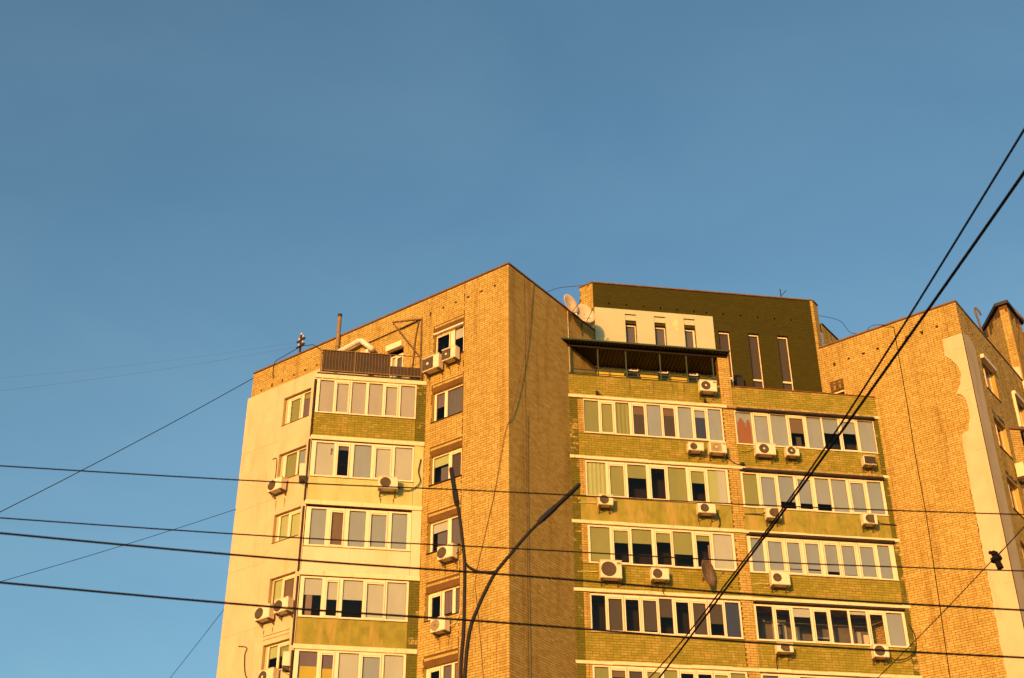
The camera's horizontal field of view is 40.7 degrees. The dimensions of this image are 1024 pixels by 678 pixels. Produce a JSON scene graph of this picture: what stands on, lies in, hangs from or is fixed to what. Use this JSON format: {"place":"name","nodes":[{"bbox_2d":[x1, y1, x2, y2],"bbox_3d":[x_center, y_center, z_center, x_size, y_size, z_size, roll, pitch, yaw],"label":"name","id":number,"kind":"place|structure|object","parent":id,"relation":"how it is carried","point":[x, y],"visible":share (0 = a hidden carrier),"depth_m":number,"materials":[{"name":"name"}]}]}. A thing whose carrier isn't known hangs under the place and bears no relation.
{"place":"outdoors","nodes":[
{"label":"outdoors","id":0,"kind":"place"},
{"bbox_2d":[0,581,1023,658],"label":"overhead cable","id":1,"kind":"object","parent":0,"point":[455,619],"visible":1,"depth_m":10.57,"materials":[{"name":"black rubber"}]},
{"bbox_2d":[0,532,1023,610],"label":"overhead cable","id":2,"kind":"object","parent":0,"point":[419,568],"visible":1,"depth_m":10.78,"materials":[{"name":"black rubber"}]},
{"bbox_2d":[0,517,1023,571],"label":"overhead cable","id":3,"kind":"object","parent":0,"point":[503,547],"visible":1,"depth_m":13.08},
{"bbox_2d":[0,465,1023,514],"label":"overhead cable","id":4,"kind":"object","parent":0,"point":[503,491],"visible":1,"depth_m":13.39,"materials":[{"name":"black rubber"}]},
{"bbox_2d":[0,0,1023,677],"label":"sky","id":5,"kind":"structure","parent":0,"point":[180,179],"materials":[{"name":"blue"}]},
{"bbox_2d":[649,128,1023,677],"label":"twisted cable","id":6,"kind":"object","parent":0,"point":[934,275],"visible":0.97,"depth_m":13.99,"materials":[{"name":"black rubber"}]},
{"bbox_2d":[658,170,1023,677],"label":"twisted cable","id":7,"kind":"object","parent":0,"point":[1007,196],"visible":0.99,"depth_m":13.95,"materials":[{"name":"black rubber"}]},
{"bbox_2d":[877,527,1023,677],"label":"span wire","id":8,"kind":"object","parent":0,"point":[998,554],"visible":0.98,"depth_m":15.35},
{"bbox_2d":[988,550,1003,569],"bbox_3d":[5.113,2.332,14.569,0.125,0.220,0.125,4,-33,-7],"label":"line insulator","id":9,"kind":"object","parent":8,"relation":"attached to","point":[995,559],"visible":0.99,"depth_m":14.53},
{"label":"ground","id":10,"kind":"structure","parent":0,"visible":0},
{"bbox_2d":[449,467,580,677],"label":"street lamp","id":11,"kind":"object","parent":10,"relation":"on","point":[546,514],"visible":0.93,"depth_m":17.24,"materials":[{"name":"black metal"}]},
{"bbox_2d":[216,262,1023,677],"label":"apartment building","id":12,"kind":"structure","parent":10,"relation":"on","point":[358,420],"depth_m":54.22,"materials":[{"name":"beige brick"}]},
{"bbox_2d":[3,509,235,580],"bbox_3d":[-17.114,8.447,52.965,14.104,8.584,0.020,25,-40,-34],"label":"roof wire","id":13,"kind":"object","parent":12,"relation":"attached to","point":[115,547],"visible":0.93,"depth_m":54.39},
{"bbox_2d":[0,378,252,511],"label":"roof wire","id":14,"kind":"object","parent":12,"relation":"attached to","point":[123,448],"visible":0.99,"depth_m":56.78,"materials":[{"name":"black metal"}]},
{"bbox_2d":[170,608,224,677],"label":"roof wire","id":15,"kind":"object","parent":12,"relation":"attached to","point":[198,642],"visible":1,"depth_m":58.19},
{"bbox_2d":[238,646,246,677],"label":"plaster cable","id":16,"kind":"object","parent":12,"relation":"attached to","point":[244,658],"visible":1,"depth_m":54.67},
{"bbox_2d":[254,603,274,628],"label":"air conditioner","id":17,"kind":"object","parent":12,"relation":"attached to","point":[263,614],"visible":1,"depth_m":54.62,"materials":[{"name":"metal"}]},
{"bbox_2d":[258,667,278,677],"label":"air conditioner","id":18,"kind":"object","parent":12,"relation":"attached to","point":[272,672],"visible":1,"depth_m":52.95,"materials":[{"name":"metal"}]},
{"bbox_2d":[267,458,286,499],"bbox_3d":[-9.921,5.731,58.186,1.109,2.037,0.445,-22,-38,30],"label":"air conditioner","id":19,"kind":"object","parent":12,"relation":"attached to","point":[274,488],"visible":0.93,"depth_m":57.66,"materials":[{"name":"metal"}]},
{"bbox_2d":[266,640,289,669],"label":"window","id":20,"kind":"structure","parent":12,"relation":"in","point":[274,651],"depth_m":54.03,"materials":[{"name":"white plastic"}]},
{"bbox_2d":[273,596,293,620],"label":"air conditioner","id":21,"kind":"object","parent":12,"relation":"attached to","point":[286,601],"visible":0.79,"depth_m":54.17,"materials":[{"name":"metal"}]},
{"bbox_2d":[273,574,294,604],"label":"window","id":22,"kind":"structure","parent":12,"relation":"in","point":[284,586],"depth_m":55.46,"materials":[{"name":"white plastic"}]},
{"bbox_2d":[282,651,290,674],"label":"air conditioner","id":23,"kind":"object","parent":12,"relation":"attached to","point":[286,656],"visible":0.98,"depth_m":48.78,"materials":[{"name":"metal"}]},
{"bbox_2d":[277,508,300,540],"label":"window","id":24,"kind":"structure","parent":12,"relation":"in","point":[288,525],"depth_m":56.95,"materials":[{"name":"white plastic"}]},
{"bbox_2d":[282,447,305,477],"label":"window","id":25,"kind":"structure","parent":12,"relation":"in","point":[291,461],"depth_m":58.54,"materials":[{"name":"glass"}]},
{"bbox_2d":[287,390,310,422],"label":"window","id":26,"kind":"structure","parent":12,"relation":"in","point":[298,406],"depth_m":59.96,"materials":[{"name":"white plastic"}]},
{"bbox_2d":[296,333,305,351],"bbox_3d":[-9.573,0.753,62.219,0.167,2.400,0.494,28,-42,-37],"label":"insulator pole","id":27,"kind":"object","parent":12,"relation":"on","point":[301,339],"visible":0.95,"depth_m":62.56,"materials":[{"name":"white ceramic"}]},
{"bbox_2d":[0,347,293,390],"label":"roof wire","id":28,"kind":"object","parent":27,"relation":"attached to","point":[141,372],"visible":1,"depth_m":64.35,"materials":[{"name":"black metal"}]},
{"bbox_2d":[4,342,294,377],"bbox_3d":[-21.513,1.260,65.953,24.460,1.608,0.008,-9,-33,13],"label":"roof wire","id":29,"kind":"object","parent":27,"relation":"attached to","point":[143,363],"visible":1,"depth_m":64.55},
{"bbox_2d":[298,463,307,486],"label":"air conditioner","id":30,"kind":"object","parent":12,"relation":"attached to","point":[302,472],"visible":0.96,"depth_m":52.74,"materials":[{"name":"metal"}]},
{"bbox_2d":[333,313,341,372],"bbox_3d":[-7.553,1.090,59.327,0.202,5.130,0.202,4,-33,-7],"label":"flue pipe","id":31,"kind":"object","parent":12,"relation":"on","point":[338,334],"visible":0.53,"depth_m":60.14,"materials":[{"name":"metal"}]},
{"bbox_2d":[338,338,374,352],"bbox_3d":[-6.670,1.410,58.063,2.242,3.235,0.270,-23,-39,31],"label":"ventilation duct","id":32,"kind":"object","parent":12,"relation":"attached to","point":[366,344],"visible":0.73,"depth_m":58.63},
{"bbox_2d":[368,317,421,378],"bbox_3d":[-5.092,0.814,57.058,3.141,3.161,0.590,-21,-38,30],"label":"steel frame","id":33,"kind":"object","parent":12,"relation":"on","point":[414,320],"visible":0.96,"depth_m":57.31,"materials":[{"name":"metal"}]},
{"bbox_2d":[390,353,402,377],"bbox_3d":[-4.737,1.402,57.017,0.740,1.720,0.100,-22,-38,30],"label":"balcony door","id":34,"kind":"structure","parent":12,"relation":"in","point":[397,361],"depth_m":57.31,"materials":[{"name":"white plastic"}]},
{"bbox_2d":[377,459,420,497],"bbox_3d":[-4.289,5.219,52.822,1.652,1.723,0.445,4,-33,-7],"label":"air conditioner","id":35,"kind":"object","parent":12,"relation":"attached to","point":[387,480],"visible":0.94,"depth_m":52.40,"materials":[{"name":"metal"}]},
{"bbox_2d":[410,320,418,377],"bbox_3d":[-3.991,0.405,56.736,0.353,2.707,0.065,-20,-37,29],"label":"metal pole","id":36,"kind":"object","parent":12,"relation":"attached to","point":[414,344],"visible":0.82,"depth_m":56.87,"materials":[{"name":"metal"}]},
{"bbox_2d":[422,352,443,379],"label":"air conditioner","id":37,"kind":"object","parent":12,"relation":"attached to","point":[433,363],"visible":1,"depth_m":55.18,"materials":[{"name":"metal"}]},
{"bbox_2d":[426,661,457,677],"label":"window","id":38,"kind":"structure","parent":12,"relation":"in","point":[450,670],"depth_m":48.53,"materials":[{"name":"white plastic"}]},
{"bbox_2d":[428,586,458,619],"bbox_3d":[-2.425,9.580,49.922,1.511,1.060,0.100,-21,-38,30],"label":"window","id":39,"kind":"structure","parent":12,"relation":"in","point":[449,598],"depth_m":49.93,"materials":[{"name":"white plastic"}]},
{"bbox_2d":[430,610,459,640],"bbox_3d":[-2.373,10.102,48.990,1.052,0.982,0.445,-22,-38,30],"label":"air conditioner","id":40,"kind":"object","parent":12,"relation":"attached to","point":[438,627],"visible":0.94,"depth_m":48.89,"materials":[{"name":"metal"}]},
{"bbox_2d":[430,515,459,551],"bbox_3d":[-2.427,7.277,51.387,1.510,1.240,0.080,-22,-38,30],"label":"window","id":41,"kind":"structure","parent":12,"relation":"in","point":[451,524],"depth_m":51.47,"materials":[{"name":"white plastic"}]},
{"bbox_2d":[432,448,461,483],"bbox_3d":[-2.443,4.903,52.872,1.510,1.240,0.099,-22,-38,30],"label":"window","id":42,"kind":"structure","parent":12,"relation":"in","point":[453,458],"depth_m":52.93,"materials":[{"name":"white plastic"}]},
{"bbox_2d":[434,384,462,420],"bbox_3d":[-2.444,2.554,54.368,1.510,1.330,0.079,-22,-38,30],"label":"window","id":43,"kind":"structure","parent":12,"relation":"in","point":[452,399],"depth_m":54.44,"materials":[{"name":"grey glass"}]},
{"bbox_2d":[437,543,461,568],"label":"air conditioner","id":44,"kind":"object","parent":12,"relation":"attached to","point":[446,553],"visible":0.91,"depth_m":50.20,"materials":[{"name":"metal"}]},
{"bbox_2d":[436,325,463,352],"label":"window","id":45,"kind":"structure","parent":12,"relation":"in","point":[457,333],"depth_m":55.95,"materials":[{"name":"white plastic"}]},
{"bbox_2d":[441,345,459,369],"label":"air conditioner","id":46,"kind":"object","parent":12,"relation":"attached to","point":[450,354],"visible":1,"depth_m":54.78,"materials":[{"name":"metal"}]},
{"bbox_2d":[475,285,533,677],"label":"hanging cable","id":47,"kind":"object","parent":12,"relation":"hanging from","point":[497,477],"visible":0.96,"depth_m":50.79,"materials":[{"name":"rubber"}]},
{"bbox_2d":[567,311,569,366],"bbox_3d":[2.367,0.073,57.604,0.021,2.950,0.074,-22,-38,30],"label":"wall cable","id":48,"kind":"object","parent":12,"relation":"attached to","point":[568,337],"depth_m":57.69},
{"bbox_2d":[564,294,581,320],"bbox_3d":[2.583,-1.418,58.199,0.740,1.106,0.725,-3,-32,5],"label":"satellite dish","id":49,"kind":"object","parent":12,"relation":"attached to","point":[571,303],"visible":1,"depth_m":58.33,"materials":[{"name":"metal"}]},
{"bbox_2d":[577,304,594,334],"bbox_3d":[3.191,-0.975,58.622,0.773,1.205,0.908,-10,-33,15],"label":"satellite dish","id":50,"kind":"object","parent":12,"relation":"attached to","point":[585,313],"visible":1,"depth_m":58.77,"materials":[{"name":"metal"}]},
{"bbox_2d":[579,494,612,513],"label":"air conditioner","id":51,"kind":"object","parent":12,"relation":"attached to","point":[602,502],"visible":0.89,"depth_m":53.41,"materials":[{"name":"metal"}]},
{"bbox_2d":[578,559,621,586],"bbox_3d":[3.311,8.800,51.957,1.629,0.918,0.458,4,-33,-7],"label":"air conditioner","id":52,"kind":"object","parent":12,"relation":"attached to","point":[609,570],"visible":0.98,"depth_m":51.88,"materials":[{"name":"metal"}]},
{"bbox_2d":[625,325,637,377],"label":"slit window","id":53,"kind":"structure","parent":12,"relation":"in","point":[630,330],"depth_m":60.23,"materials":[{"name":"white plastic"}]},
{"bbox_2d":[649,567,669,593],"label":"air conditioner","id":54,"kind":"object","parent":12,"relation":"attached to","point":[661,575],"visible":0.94,"depth_m":52.09,"materials":[{"name":"metal"}]},
{"bbox_2d":[655,327,667,379],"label":"slit window","id":55,"kind":"structure","parent":12,"relation":"in","point":[660,339],"depth_m":60.39,"materials":[{"name":"white plastic"}]},
{"bbox_2d":[684,330,698,382],"bbox_3d":[7.777,0.946,59.974,0.502,3.130,0.090,4,-33,-7],"label":"slit window","id":56,"kind":"structure","parent":12,"relation":"in","point":[689,334],"depth_m":60.55,"materials":[{"name":"white plastic"}]},
{"bbox_2d":[686,442,703,459],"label":"air conditioner","id":57,"kind":"object","parent":12,"relation":"attached to","point":[695,447],"visible":1,"depth_m":55.28,"materials":[{"name":"metal"}]},
{"bbox_2d":[698,379,716,400],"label":"air conditioner","id":58,"kind":"object","parent":12,"relation":"attached to","point":[709,387],"visible":1,"depth_m":56.90,"materials":[{"name":"metal"}]},
{"bbox_2d":[696,503,719,527],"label":"air conditioner","id":59,"kind":"object","parent":12,"relation":"attached to","point":[705,509],"visible":0.98,"depth_m":53.88,"materials":[{"name":"metal"}]},
{"bbox_2d":[701,558,724,586],"bbox_3d":[7.495,8.851,52.326,0.872,1.099,1.000,4,-33,-7],"label":"satellite dish","id":60,"kind":"object","parent":12,"relation":"attached to","point":[709,574],"visible":0.98,"depth_m":52.43,"materials":[{"name":"metal"}]},
{"bbox_2d":[707,441,740,464],"bbox_3d":[8.580,4.578,55.542,1.388,0.764,0.452,4,-33,-7],"label":"air conditioner","id":61,"kind":"object","parent":12,"relation":"attached to","point":[716,448],"visible":1,"depth_m":55.42,"materials":[{"name":"metal"}]},
{"bbox_2d":[718,332,733,385],"bbox_3d":[9.315,1.064,60.169,0.512,3.130,0.086,4,-33,-7],"label":"slit window","id":62,"kind":"structure","parent":12,"relation":"in","point":[724,344],"depth_m":60.70,"materials":[{"name":"grey glass"}]},
{"bbox_2d":[733,374,743,386],"bbox_3d":[9.741,1.890,59.306,0.350,0.650,0.300,4,-33,-7],"label":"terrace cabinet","id":63,"kind":"object","parent":12,"relation":"attached to","point":[738,380],"visible":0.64,"depth_m":59.22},
{"bbox_2d":[748,335,763,387],"bbox_3d":[10.650,1.167,60.339,0.492,3.130,0.086,4,-33,-7],"label":"slit window","id":64,"kind":"structure","parent":12,"relation":"in","point":[753,339],"depth_m":60.49,"materials":[{"name":"grey glass"}]},
{"bbox_2d":[742,442,775,463],"bbox_3d":[9.983,4.591,55.782,1.316,0.698,0.453,4,-33,-7],"label":"air conditioner","id":65,"kind":"object","parent":12,"relation":"attached to","point":[767,450],"visible":1,"depth_m":55.70,"materials":[{"name":"metal"}]},
{"bbox_2d":[745,507,781,526],"bbox_3d":[9.894,6.971,54.278,1.360,0.648,0.464,4,-33,-7],"label":"air conditioner","id":66,"kind":"object","parent":12,"relation":"attached to","point":[770,513],"visible":0.98,"depth_m":54.23,"materials":[{"name":"metal"}]},
{"bbox_2d":[768,570,790,593],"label":"air conditioner","id":67,"kind":"object","parent":12,"relation":"attached to","point":[779,578],"visible":1,"depth_m":52.75,"materials":[{"name":"metal"}]},
{"bbox_2d":[774,642,793,669],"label":"air conditioner","id":68,"kind":"object","parent":12,"relation":"attached to","point":[784,650],"visible":0.87,"depth_m":51.24,"materials":[{"name":"metal"}]},
{"bbox_2d":[777,337,792,389],"bbox_3d":[11.966,1.268,60.507,0.492,3.130,0.086,4,-33,-7],"label":"slit window","id":69,"kind":"structure","parent":12,"relation":"in","point":[782,342],"depth_m":60.67,"materials":[{"name":"grey glass"}]},
{"bbox_2d":[784,445,799,464],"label":"air conditioner","id":70,"kind":"object","parent":12,"relation":"attached to","point":[791,452],"visible":1,"depth_m":55.85,"materials":[{"name":"metal"}]},
{"bbox_2d":[860,455,876,473],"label":"air conditioner","id":71,"kind":"object","parent":12,"relation":"attached to","point":[867,461],"visible":1,"depth_m":56.15,"materials":[{"name":"metal"}]},
{"bbox_2d":[860,513,896,532],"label":"air conditioner","id":72,"kind":"object","parent":12,"relation":"attached to","point":[869,520],"visible":1,"depth_m":54.72,"materials":[{"name":"metal"}]},
{"bbox_2d":[870,624,916,665],"bbox_3d":[14.463,11.490,52.218,1.919,1.698,0.445,4,-33,-7],"label":"air conditioner","id":73,"kind":"object","parent":12,"relation":"attached to","point":[882,655],"visible":0.78,"depth_m":51.80,"materials":[{"name":"metal"}]},
{"bbox_2d":[893,327,950,677],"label":"wall cable","id":74,"kind":"object","parent":12,"relation":"attached to","point":[925,510],"depth_m":54.62,"materials":[{"name":"black rubber"}]},
{"bbox_2d":[974,307,988,336],"bbox_3d":[21.924,0.017,64.014,0.455,3.571,0.118,4,-33,-7],"label":"bent pipe","id":75,"kind":"object","parent":12,"relation":"attached to","point":[977,318],"visible":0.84,"depth_m":64.56,"materials":[{"name":"metal"}]},
{"bbox_2d":[982,365,993,392],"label":"window","id":76,"kind":"structure","parent":12,"relation":"in","point":[987,375],"depth_m":59.20,"materials":[{"name":"white plastic"}]},
{"bbox_2d":[994,422,1005,450],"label":"window","id":77,"kind":"structure","parent":12,"relation":"in","point":[996,426],"depth_m":57.65,"materials":[{"name":"white plastic"}]},
{"bbox_2d":[1008,484,1018,511],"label":"window","id":78,"kind":"structure","parent":12,"relation":"in","point":[1009,487],"depth_m":56.13,"materials":[{"name":"white plastic"}]},
{"bbox_2d":[1014,308,1023,369],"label":"drain pipe","id":79,"kind":"object","parent":12,"relation":"attached to","point":[1019,315],"visible":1,"depth_m":65.24,"materials":[{"name":"metal"}]},
{"bbox_2d":[1015,461,1023,486],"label":"air conditioner","id":80,"kind":"object","parent":12,"relation":"attached to","point":[1019,466],"visible":1,"depth_m":56.67,"materials":[{"name":"metal"}]},
{"bbox_2d":[1018,406,1023,426],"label":"window","id":81,"kind":"structure","parent":12,"relation":"in","point":[1018,406],"depth_m":61.93,"materials":[{"name":"white plastic"}]}
]}

